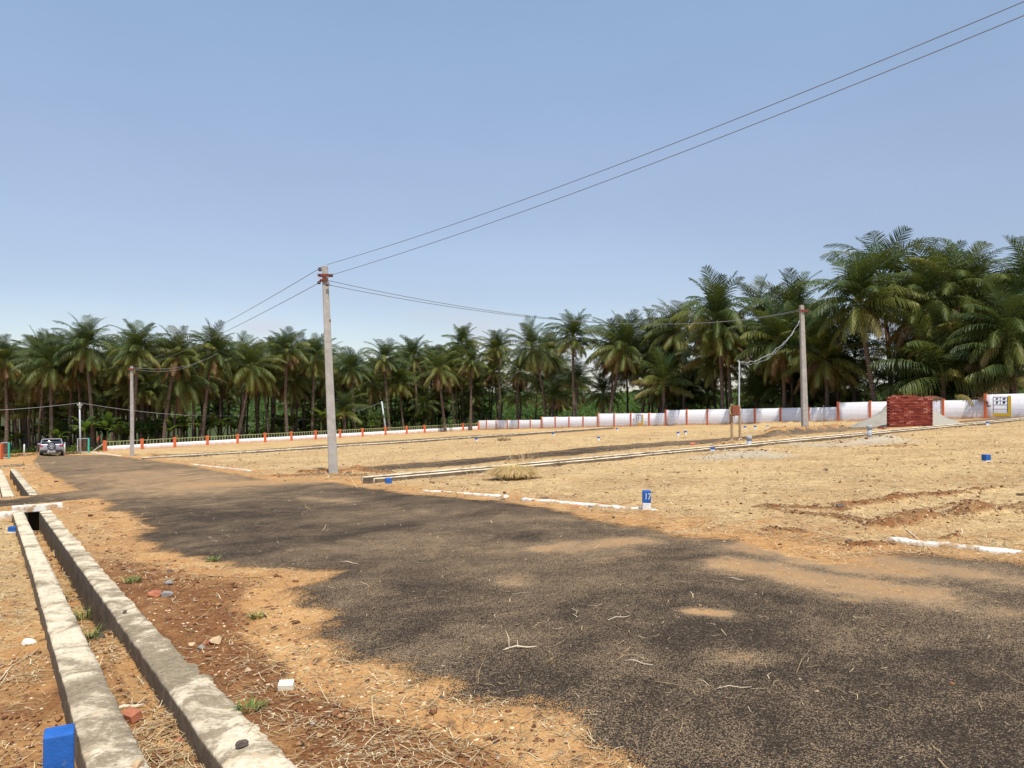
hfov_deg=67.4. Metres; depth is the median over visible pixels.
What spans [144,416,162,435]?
banana plant
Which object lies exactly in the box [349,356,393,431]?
coconut palm
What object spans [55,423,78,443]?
banana plant
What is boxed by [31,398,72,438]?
coconut palm
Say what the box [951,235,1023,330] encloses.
coconut palm
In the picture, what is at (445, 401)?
coconut palm
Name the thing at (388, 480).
lot marker
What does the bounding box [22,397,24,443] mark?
coconut palm
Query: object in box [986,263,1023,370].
coconut palm
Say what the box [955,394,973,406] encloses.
palm frond
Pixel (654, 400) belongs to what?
coconut palm
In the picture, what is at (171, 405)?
coconut palm
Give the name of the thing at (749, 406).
leafy shrub
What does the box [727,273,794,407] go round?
coconut palm
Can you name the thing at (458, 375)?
coconut palm
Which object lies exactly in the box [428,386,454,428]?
coconut palm
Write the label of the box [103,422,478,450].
boundary fence
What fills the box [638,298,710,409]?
coconut palm
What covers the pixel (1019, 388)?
coconut palm
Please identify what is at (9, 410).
coconut palm
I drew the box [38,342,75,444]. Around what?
coconut palm
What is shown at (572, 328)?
coconut palm
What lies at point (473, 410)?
coconut palm
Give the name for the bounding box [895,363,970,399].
coconut palm
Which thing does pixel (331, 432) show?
utility pole
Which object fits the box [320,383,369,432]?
coconut palm
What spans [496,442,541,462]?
dry grass tuft
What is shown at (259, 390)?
coconut palm
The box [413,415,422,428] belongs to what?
banana plant
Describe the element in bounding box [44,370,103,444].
coconut palm
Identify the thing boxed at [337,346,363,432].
coconut palm
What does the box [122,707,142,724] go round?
brick piece
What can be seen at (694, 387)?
coconut palm
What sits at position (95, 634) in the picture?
weed
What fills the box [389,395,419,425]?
coconut palm
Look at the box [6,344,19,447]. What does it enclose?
coconut palm
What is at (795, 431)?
side road
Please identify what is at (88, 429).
banana plant
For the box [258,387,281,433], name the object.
coconut palm
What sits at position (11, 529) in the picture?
lot marker
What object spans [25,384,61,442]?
coconut palm
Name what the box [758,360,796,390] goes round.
coconut palm
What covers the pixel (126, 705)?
stick
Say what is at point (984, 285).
coconut palm
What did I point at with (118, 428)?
banana plant
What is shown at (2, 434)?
banana plant
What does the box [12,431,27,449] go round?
banana plant
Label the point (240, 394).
coconut palm
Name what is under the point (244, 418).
banana plant
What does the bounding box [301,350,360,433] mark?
coconut palm
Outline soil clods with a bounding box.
[0,423,1023,767]
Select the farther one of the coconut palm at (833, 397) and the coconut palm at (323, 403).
the coconut palm at (323, 403)
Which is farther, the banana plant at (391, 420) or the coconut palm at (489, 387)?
the coconut palm at (489, 387)
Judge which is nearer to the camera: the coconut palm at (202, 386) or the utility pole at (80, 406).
the utility pole at (80, 406)
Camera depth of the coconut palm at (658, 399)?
81.54 m
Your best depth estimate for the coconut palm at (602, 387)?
86.94 m
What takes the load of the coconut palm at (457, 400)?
on the ground
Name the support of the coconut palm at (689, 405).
on the ground
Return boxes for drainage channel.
[142,427,613,458]
[361,417,1023,483]
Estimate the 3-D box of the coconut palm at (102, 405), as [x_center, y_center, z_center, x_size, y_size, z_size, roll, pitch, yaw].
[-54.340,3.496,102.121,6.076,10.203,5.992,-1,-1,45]
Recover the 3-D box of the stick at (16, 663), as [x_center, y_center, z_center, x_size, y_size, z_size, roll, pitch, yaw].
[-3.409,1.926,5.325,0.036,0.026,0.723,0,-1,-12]
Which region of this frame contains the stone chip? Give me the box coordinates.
[278,679,294,690]
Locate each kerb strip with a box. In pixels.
[0,510,14,518]
[193,464,251,470]
[423,489,508,497]
[521,498,657,509]
[889,537,1023,553]
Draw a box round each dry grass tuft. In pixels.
[483,464,546,480]
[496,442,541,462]
[497,436,512,440]
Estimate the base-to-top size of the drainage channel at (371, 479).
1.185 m
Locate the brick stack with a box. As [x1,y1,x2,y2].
[886,395,932,426]
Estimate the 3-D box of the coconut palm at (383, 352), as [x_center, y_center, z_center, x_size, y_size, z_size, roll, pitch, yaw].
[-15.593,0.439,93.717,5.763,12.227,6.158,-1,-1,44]
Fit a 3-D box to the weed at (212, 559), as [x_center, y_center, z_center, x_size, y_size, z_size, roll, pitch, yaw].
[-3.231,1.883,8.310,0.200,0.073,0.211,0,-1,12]
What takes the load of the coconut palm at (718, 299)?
on the ground
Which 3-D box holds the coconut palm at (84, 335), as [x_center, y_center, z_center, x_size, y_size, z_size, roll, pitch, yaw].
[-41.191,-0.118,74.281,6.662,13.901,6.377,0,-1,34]
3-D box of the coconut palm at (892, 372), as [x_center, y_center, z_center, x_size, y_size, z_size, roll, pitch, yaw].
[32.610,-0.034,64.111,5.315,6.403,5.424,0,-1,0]
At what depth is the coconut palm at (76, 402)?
90.90 m
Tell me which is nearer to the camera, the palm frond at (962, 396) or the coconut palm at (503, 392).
the palm frond at (962, 396)
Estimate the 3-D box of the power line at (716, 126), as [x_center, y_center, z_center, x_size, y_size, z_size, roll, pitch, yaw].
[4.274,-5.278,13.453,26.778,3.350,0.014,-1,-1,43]
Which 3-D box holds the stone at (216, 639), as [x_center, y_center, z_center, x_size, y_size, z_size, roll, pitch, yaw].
[-1.985,1.720,5.145,0.085,0.051,0.072,0,-1,-25]
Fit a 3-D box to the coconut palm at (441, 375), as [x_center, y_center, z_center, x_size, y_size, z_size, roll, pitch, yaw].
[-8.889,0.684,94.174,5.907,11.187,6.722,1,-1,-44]
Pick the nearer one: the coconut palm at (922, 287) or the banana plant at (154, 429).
the coconut palm at (922, 287)
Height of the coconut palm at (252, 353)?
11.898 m
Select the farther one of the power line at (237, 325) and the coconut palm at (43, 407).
the coconut palm at (43, 407)
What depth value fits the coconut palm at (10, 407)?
94.71 m
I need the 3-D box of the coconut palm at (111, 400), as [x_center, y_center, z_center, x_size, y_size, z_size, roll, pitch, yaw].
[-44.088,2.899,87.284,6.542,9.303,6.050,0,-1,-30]
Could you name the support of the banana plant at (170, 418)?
on the ground
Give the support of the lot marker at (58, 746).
on the ground
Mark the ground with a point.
(174, 631)
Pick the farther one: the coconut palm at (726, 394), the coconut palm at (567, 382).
the coconut palm at (567, 382)
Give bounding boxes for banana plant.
[0,429,12,441]
[3,432,14,448]
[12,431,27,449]
[20,424,37,435]
[30,418,64,433]
[46,429,70,437]
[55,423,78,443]
[58,420,78,442]
[69,416,95,447]
[69,427,88,436]
[73,418,99,439]
[77,418,102,445]
[91,412,126,444]
[94,423,111,446]
[94,424,103,442]
[100,429,113,435]
[104,417,127,441]
[106,422,129,444]
[116,431,135,444]
[141,425,162,443]
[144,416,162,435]
[145,419,162,441]
[159,420,182,442]
[163,414,187,427]
[176,414,191,440]
[176,417,191,441]
[178,415,189,441]
[183,423,191,438]
[189,416,206,436]
[199,414,224,440]
[199,424,214,435]
[207,417,228,439]
[225,417,244,438]
[230,415,249,424]
[269,417,284,432]
[271,414,284,434]
[277,414,302,430]
[298,420,308,435]
[302,410,317,420]
[309,418,325,425]
[310,408,326,434]
[381,409,396,424]
[390,413,405,430]
[390,414,394,430]
[392,407,412,429]
[403,412,414,425]
[405,409,414,429]
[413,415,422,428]
[419,409,436,428]
[430,408,439,428]
[438,407,449,427]
[440,410,455,427]
[461,408,476,426]
[477,404,495,419]
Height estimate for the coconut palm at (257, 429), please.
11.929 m
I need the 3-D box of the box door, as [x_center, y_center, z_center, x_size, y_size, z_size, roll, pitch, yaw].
[8.824,1.048,30.304,0.240,0.340,0.010,0,-1,0]
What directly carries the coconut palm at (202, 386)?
on the ground
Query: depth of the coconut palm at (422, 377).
101.90 m
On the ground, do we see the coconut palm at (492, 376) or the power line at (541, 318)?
the coconut palm at (492, 376)
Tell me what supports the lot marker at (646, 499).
on the ground
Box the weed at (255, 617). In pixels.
[247,610,268,619]
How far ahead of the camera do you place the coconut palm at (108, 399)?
94.06 m
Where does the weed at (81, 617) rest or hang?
on the ground
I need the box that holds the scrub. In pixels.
[228,382,1023,437]
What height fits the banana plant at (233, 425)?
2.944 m
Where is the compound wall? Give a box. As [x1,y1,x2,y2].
[478,394,1023,429]
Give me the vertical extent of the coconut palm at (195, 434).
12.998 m
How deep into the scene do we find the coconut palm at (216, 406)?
95.68 m
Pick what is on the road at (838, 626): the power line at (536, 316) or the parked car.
the parked car
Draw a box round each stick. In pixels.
[0,646,39,679]
[119,703,143,709]
[503,632,535,649]
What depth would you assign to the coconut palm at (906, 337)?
59.14 m
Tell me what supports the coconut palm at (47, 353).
on the ground
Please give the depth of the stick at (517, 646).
4.69 m
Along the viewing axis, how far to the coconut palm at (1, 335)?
82.39 m
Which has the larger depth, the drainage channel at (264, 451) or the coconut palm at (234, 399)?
the coconut palm at (234, 399)
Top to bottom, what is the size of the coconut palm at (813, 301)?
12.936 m
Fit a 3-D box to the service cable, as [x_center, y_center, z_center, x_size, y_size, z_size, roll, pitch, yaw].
[12.102,-2.091,35.473,0.102,2.577,11.640,0,-1,32]
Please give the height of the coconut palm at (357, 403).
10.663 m
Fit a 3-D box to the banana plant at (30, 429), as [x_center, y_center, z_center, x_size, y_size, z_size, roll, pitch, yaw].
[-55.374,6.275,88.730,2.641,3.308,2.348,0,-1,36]
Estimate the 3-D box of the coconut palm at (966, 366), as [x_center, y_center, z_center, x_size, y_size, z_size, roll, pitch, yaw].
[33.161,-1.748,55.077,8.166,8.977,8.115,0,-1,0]
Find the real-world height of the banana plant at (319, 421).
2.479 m
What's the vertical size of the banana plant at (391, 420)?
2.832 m
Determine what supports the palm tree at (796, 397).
on the ground
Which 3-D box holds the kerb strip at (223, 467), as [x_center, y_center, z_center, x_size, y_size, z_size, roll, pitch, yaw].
[-11.279,3.233,29.503,0.158,0.564,8.477,0,-1,-35]
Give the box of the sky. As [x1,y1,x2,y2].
[0,0,1023,392]
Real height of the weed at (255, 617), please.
0.046 m
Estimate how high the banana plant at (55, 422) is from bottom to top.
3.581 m
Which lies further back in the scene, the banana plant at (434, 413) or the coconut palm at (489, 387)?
the coconut palm at (489, 387)
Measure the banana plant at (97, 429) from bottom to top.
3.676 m
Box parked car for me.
[38,437,65,455]
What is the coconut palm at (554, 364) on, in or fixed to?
on the ground
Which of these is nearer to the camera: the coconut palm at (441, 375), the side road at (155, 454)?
the side road at (155, 454)
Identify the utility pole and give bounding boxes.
[77,403,82,453]
[128,366,134,455]
[317,266,337,473]
[381,401,385,426]
[798,305,808,426]
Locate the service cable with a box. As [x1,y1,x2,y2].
[740,322,798,362]
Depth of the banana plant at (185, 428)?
90.78 m
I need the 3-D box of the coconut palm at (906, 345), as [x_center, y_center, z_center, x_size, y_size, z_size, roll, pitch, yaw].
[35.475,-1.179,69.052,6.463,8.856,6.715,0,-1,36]
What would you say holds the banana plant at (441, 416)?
on the ground
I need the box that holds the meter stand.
[729,360,741,440]
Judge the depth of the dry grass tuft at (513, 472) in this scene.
17.62 m
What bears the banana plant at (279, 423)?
on the ground
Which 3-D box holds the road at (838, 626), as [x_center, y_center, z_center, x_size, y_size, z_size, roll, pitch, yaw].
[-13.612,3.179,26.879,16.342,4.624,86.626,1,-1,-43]
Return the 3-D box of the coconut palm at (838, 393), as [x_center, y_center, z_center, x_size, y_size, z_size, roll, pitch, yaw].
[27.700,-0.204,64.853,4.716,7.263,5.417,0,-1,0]
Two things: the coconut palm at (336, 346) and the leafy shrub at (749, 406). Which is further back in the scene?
the coconut palm at (336, 346)
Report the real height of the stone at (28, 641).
0.044 m
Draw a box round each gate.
[1,442,9,458]
[77,438,89,452]
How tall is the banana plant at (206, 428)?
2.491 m
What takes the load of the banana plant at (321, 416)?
on the ground
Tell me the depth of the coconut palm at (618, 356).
81.70 m
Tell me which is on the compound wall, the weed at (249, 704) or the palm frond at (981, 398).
the palm frond at (981, 398)
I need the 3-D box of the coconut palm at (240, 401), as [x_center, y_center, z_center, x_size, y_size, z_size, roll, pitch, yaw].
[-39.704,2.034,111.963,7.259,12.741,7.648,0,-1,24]
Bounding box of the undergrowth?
[10,419,539,452]
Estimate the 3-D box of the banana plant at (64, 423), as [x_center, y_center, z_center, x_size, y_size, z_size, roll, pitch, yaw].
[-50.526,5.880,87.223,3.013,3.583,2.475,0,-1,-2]
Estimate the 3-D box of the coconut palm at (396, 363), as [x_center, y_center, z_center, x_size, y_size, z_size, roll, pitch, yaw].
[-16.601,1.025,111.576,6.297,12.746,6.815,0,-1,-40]
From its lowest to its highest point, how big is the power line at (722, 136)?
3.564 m
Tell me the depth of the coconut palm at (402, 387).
95.66 m
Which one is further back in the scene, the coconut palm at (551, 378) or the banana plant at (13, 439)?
the coconut palm at (551, 378)
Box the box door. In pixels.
[733,406,738,414]
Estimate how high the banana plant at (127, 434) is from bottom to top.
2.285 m
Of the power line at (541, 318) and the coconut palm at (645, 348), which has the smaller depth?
the power line at (541, 318)
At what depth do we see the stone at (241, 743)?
3.43 m
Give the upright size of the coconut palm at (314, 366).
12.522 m
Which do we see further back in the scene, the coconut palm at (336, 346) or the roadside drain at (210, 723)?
the coconut palm at (336, 346)
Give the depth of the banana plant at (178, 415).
87.03 m
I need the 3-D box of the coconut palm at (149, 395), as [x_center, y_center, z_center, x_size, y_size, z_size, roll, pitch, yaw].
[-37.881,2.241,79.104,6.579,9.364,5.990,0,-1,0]
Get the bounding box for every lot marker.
[8,526,15,534]
[43,723,74,767]
[385,478,391,483]
[642,490,650,509]
[981,454,990,461]
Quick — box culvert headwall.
[12,502,62,531]
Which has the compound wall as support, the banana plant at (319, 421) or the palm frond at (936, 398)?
the palm frond at (936, 398)
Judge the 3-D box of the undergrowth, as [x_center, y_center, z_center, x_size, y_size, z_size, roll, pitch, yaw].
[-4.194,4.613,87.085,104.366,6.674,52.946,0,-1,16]
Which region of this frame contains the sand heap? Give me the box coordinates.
[849,405,959,426]
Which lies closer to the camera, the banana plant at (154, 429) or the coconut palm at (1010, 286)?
the coconut palm at (1010, 286)
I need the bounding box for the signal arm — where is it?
[93,436,102,451]
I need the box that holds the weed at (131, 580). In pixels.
[117,574,143,583]
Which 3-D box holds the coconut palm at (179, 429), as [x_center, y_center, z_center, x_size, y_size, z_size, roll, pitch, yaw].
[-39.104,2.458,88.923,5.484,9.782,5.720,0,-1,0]
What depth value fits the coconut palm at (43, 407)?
84.24 m
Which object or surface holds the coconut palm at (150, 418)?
on the ground
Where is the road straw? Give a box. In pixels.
[145,487,1023,767]
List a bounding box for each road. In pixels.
[0,454,1023,767]
[143,428,615,456]
[271,418,1012,476]
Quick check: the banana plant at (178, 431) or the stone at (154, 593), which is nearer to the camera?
the stone at (154, 593)
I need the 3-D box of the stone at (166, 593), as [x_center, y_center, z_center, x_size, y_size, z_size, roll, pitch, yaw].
[-2.972,1.810,6.616,0.094,0.058,0.083,1,-1,-43]
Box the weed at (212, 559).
[203,555,224,561]
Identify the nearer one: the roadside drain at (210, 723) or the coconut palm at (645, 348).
the roadside drain at (210, 723)
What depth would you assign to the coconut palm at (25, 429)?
118.24 m
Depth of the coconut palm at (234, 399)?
103.73 m
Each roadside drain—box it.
[0,469,38,497]
[12,510,296,767]
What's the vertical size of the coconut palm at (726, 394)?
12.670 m
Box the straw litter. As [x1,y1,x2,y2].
[0,420,1023,767]
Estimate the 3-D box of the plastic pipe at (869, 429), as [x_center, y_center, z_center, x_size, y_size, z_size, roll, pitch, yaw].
[13.580,1.857,29.181,0.204,0.576,0.207,0,-1,0]
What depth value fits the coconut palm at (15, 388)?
85.64 m
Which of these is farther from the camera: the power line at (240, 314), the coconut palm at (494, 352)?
the coconut palm at (494, 352)
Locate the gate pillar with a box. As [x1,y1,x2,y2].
[0,444,3,459]
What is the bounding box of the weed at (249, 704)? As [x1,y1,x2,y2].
[228,697,269,714]
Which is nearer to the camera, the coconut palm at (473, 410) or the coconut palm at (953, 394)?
the coconut palm at (953, 394)
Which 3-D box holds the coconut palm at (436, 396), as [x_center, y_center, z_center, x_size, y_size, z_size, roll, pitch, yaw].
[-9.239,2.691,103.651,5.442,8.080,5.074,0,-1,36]
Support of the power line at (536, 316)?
attached to the utility pole at (804, 394)
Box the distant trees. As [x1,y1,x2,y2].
[32,381,1022,414]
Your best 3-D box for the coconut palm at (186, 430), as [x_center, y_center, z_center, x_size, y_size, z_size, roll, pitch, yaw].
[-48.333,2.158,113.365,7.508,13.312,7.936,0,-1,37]
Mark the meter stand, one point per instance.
(734, 410)
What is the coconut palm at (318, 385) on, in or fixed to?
on the ground
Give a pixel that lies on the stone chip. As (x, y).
(285, 685)
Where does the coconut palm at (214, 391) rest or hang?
on the ground
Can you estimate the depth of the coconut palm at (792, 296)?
70.13 m
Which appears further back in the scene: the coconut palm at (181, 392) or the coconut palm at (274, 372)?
the coconut palm at (274, 372)
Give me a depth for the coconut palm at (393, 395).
103.14 m
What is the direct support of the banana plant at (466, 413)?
on the ground
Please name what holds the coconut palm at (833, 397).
on the ground
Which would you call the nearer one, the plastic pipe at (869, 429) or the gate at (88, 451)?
the plastic pipe at (869, 429)
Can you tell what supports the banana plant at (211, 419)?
on the ground
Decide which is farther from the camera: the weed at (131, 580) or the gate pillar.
the gate pillar
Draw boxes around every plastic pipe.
[746,436,751,443]
[866,425,871,436]
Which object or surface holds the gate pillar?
on the ground
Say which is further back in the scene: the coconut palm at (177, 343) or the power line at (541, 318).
the coconut palm at (177, 343)
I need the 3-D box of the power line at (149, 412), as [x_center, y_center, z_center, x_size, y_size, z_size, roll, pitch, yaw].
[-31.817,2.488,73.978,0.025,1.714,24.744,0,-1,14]
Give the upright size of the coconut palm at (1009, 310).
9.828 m
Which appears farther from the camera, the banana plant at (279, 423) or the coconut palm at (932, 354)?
the banana plant at (279, 423)
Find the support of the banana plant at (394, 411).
on the ground
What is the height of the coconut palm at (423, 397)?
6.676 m
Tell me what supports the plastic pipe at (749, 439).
on the ground
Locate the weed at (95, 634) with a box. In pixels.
[83,623,106,639]
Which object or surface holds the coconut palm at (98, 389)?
on the ground
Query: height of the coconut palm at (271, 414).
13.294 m
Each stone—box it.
[21,638,36,645]
[92,632,105,637]
[132,758,144,767]
[147,590,160,596]
[161,591,172,596]
[165,580,172,584]
[173,737,182,743]
[188,642,195,646]
[209,636,221,643]
[235,739,248,747]
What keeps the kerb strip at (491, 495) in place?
on the ground
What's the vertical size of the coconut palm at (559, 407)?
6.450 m
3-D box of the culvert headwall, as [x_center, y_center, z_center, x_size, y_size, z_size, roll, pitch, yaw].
[-9.425,2.648,15.232,0.840,0.570,0.650,0,-1,-34]
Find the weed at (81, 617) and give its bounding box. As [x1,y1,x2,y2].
[72,604,91,621]
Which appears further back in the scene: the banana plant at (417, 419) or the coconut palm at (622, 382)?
the banana plant at (417, 419)
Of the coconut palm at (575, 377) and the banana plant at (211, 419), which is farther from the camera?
the coconut palm at (575, 377)
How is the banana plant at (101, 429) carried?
on the ground
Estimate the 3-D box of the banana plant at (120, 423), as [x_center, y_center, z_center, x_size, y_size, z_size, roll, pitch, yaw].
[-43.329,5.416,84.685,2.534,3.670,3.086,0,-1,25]
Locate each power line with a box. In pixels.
[83,403,240,415]
[130,284,316,370]
[131,269,317,366]
[327,1,1023,264]
[330,285,797,324]
[331,281,796,323]
[332,15,1023,274]
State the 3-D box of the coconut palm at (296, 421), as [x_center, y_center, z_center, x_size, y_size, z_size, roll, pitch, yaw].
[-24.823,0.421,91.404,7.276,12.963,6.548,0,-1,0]
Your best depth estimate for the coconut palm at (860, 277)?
57.04 m
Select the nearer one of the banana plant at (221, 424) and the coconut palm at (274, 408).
the banana plant at (221, 424)
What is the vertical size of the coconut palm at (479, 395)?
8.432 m
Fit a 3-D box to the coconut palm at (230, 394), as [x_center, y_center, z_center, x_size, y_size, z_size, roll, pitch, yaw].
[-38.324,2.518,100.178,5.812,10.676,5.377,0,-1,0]
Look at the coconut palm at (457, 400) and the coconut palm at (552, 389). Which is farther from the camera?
the coconut palm at (457, 400)
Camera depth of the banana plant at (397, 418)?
98.36 m
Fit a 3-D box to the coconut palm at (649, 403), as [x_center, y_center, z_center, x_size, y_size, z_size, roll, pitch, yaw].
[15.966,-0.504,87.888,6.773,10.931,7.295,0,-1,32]
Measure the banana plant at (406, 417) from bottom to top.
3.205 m
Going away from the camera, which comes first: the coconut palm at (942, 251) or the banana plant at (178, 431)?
the coconut palm at (942, 251)
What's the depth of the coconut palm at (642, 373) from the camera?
84.99 m
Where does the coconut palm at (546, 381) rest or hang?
on the ground
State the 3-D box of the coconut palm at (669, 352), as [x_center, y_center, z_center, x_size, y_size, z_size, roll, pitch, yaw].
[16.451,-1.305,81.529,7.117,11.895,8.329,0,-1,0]
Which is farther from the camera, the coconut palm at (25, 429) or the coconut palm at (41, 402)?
the coconut palm at (25, 429)
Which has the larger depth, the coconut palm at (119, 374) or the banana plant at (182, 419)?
the banana plant at (182, 419)
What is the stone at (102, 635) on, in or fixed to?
on the ground
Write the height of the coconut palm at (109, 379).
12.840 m
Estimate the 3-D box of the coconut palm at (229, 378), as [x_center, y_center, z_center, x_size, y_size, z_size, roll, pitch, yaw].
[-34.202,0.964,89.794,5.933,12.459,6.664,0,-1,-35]
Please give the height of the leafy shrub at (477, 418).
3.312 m
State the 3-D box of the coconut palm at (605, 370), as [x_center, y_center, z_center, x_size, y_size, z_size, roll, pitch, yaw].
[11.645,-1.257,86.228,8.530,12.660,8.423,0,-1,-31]
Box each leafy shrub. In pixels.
[111,418,157,444]
[200,410,238,435]
[361,408,390,431]
[475,409,503,421]
[736,401,758,408]
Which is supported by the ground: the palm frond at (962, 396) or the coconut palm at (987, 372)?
the coconut palm at (987, 372)
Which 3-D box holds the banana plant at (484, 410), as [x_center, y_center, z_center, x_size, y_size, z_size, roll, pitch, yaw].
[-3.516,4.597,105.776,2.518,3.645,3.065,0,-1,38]
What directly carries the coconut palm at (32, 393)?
on the ground
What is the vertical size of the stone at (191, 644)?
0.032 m
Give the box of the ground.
[0,393,1023,767]
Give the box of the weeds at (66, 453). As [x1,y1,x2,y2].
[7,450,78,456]
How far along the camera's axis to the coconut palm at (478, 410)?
108.87 m
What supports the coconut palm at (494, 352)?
on the ground
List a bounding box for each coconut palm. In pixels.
[0,333,33,453]
[0,334,19,380]
[0,346,60,449]
[0,363,27,447]
[0,373,28,450]
[2,326,66,438]
[2,399,27,446]
[4,390,67,447]
[6,330,91,438]
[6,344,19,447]
[14,331,70,451]
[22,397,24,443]
[24,418,25,445]
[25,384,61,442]
[25,412,27,446]
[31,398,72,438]
[34,417,36,445]
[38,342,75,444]
[40,329,106,449]
[40,338,109,445]
[43,311,123,450]
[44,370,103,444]
[46,386,101,439]
[53,388,118,435]
[61,364,111,439]
[83,383,111,439]
[91,335,124,442]
[93,378,144,443]
[95,328,154,443]
[96,349,114,440]
[96,385,120,419]
[97,336,156,435]
[98,344,153,403]
[101,319,175,444]
[105,361,160,442]
[110,366,175,443]
[117,358,176,442]
[135,404,159,421]
[137,343,224,442]
[145,367,154,443]
[147,324,215,442]
[148,377,185,417]
[153,335,189,440]
[158,362,168,441]
[162,339,201,439]
[162,364,221,440]
[163,366,191,441]
[182,317,245,440]
[183,362,228,440]
[185,409,187,440]
[195,397,239,435]
[197,341,250,434]
[207,347,236,437]
[208,384,237,438]
[208,385,249,438]
[209,382,250,437]
[215,330,270,438]
[219,332,287,437]
[221,343,281,437]
[229,393,261,417]
[231,383,258,437]
[233,349,294,436]
[234,370,246,438]
[254,396,255,426]
[256,346,283,423]
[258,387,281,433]
[260,336,284,436]
[261,381,287,432]
[262,326,316,435]
[268,358,319,434]
[270,348,280,434]
[273,375,325,434]
[289,332,340,434]
[294,334,334,435]
[296,339,345,431]
[297,372,335,433]
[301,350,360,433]
[309,382,347,411]
[317,387,368,432]
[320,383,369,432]
[324,346,375,432]
[333,350,369,420]
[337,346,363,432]
[339,361,367,432]
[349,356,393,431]
[356,390,385,431]
[361,338,411,430]
[362,347,388,426]
[370,356,411,429]
[371,371,394,429]
[372,358,422,429]
[386,350,409,430]
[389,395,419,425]
[393,335,434,429]
[393,354,434,421]
[398,372,431,429]
[406,343,445,424]
[406,385,440,428]
[407,353,444,428]
[413,345,464,431]
[419,378,462,427]
[424,346,475,427]
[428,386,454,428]
[430,389,457,426]
[432,338,476,426]
[442,322,481,426]
[449,364,468,426]
[451,340,492,429]
[451,387,494,417]
[453,376,493,408]
[459,366,489,426]
[476,355,515,419]
[477,329,521,419]
[478,337,509,419]
[478,360,505,413]
[484,379,523,414]
[494,371,539,419]
[497,347,545,419]
[499,316,560,416]
[508,342,565,419]
[516,329,577,416]
[522,353,586,416]
[532,375,581,416]
[533,372,564,391]
[537,381,578,416]
[544,308,603,416]
[554,367,590,394]
[555,358,599,416]
[558,371,594,416]
[579,314,645,413]
[579,370,626,413]
[583,309,658,413]
[593,336,644,412]
[625,306,692,412]
[626,354,694,412]
[627,334,650,412]
[629,384,653,407]
[631,346,699,412]
[632,318,700,409]
[632,326,686,412]
[633,344,701,408]
[634,384,659,412]
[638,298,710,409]
[658,368,706,409]
[665,382,706,409]
[669,265,765,408]
[670,345,745,408]
[675,315,758,396]
[687,374,724,409]
[689,309,772,407]
[692,305,753,408]
[724,359,781,401]
[726,293,830,407]
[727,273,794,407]
[728,367,781,408]
[731,370,776,406]
[744,301,842,407]
[748,267,833,391]
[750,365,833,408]
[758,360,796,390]
[764,306,881,406]
[789,387,835,407]
[793,242,928,401]
[797,377,868,406]
[803,287,836,336]
[818,225,947,396]
[818,357,884,404]
[821,340,864,406]
[826,320,903,401]
[841,345,967,401]
[858,238,997,396]
[868,302,1023,399]
[872,328,915,382]
[874,269,982,385]
[874,347,914,397]
[888,258,925,339]
[895,237,1023,398]
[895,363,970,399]
[901,240,990,390]
[905,358,973,399]
[911,295,1023,399]
[936,275,1023,393]
[941,307,1023,399]
[943,351,990,397]
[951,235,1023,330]
[951,258,1014,333]
[958,347,1022,391]
[967,271,1019,307]
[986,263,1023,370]
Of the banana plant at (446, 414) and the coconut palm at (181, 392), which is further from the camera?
the banana plant at (446, 414)
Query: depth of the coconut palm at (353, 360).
91.13 m
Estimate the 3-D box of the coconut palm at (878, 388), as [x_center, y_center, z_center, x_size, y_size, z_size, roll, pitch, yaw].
[30.550,-0.272,59.092,7.716,6.627,7.735,0,-1,-34]
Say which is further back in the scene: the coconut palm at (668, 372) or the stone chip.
the coconut palm at (668, 372)
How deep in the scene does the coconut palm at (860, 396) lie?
68.34 m
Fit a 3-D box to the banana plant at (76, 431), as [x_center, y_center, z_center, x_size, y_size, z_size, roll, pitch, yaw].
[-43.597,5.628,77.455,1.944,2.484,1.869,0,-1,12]
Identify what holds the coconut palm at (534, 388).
on the ground
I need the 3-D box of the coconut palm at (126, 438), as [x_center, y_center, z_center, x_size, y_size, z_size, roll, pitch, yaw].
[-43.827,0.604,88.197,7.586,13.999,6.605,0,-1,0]
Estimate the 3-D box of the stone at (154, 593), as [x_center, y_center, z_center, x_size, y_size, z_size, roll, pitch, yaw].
[-3.087,1.811,6.633,0.119,0.065,0.092,0,-1,-28]
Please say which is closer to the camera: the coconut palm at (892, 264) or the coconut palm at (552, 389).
the coconut palm at (892, 264)
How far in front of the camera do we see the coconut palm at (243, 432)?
95.13 m
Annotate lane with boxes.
[0,463,26,467]
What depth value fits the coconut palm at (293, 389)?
87.40 m
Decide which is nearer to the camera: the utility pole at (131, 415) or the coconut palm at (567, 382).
the utility pole at (131, 415)
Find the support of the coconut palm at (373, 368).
on the ground
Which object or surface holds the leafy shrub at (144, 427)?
on the ground
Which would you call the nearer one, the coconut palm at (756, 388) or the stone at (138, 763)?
the stone at (138, 763)
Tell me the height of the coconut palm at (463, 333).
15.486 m
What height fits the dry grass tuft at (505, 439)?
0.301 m
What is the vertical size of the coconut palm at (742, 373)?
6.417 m
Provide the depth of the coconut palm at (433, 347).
105.65 m
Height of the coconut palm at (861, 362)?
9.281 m
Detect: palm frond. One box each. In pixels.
[925,396,943,402]
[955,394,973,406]
[974,397,988,404]
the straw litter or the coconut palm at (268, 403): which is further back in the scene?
the coconut palm at (268, 403)
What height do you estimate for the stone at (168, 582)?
0.052 m
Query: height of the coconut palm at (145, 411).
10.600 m
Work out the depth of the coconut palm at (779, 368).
66.98 m

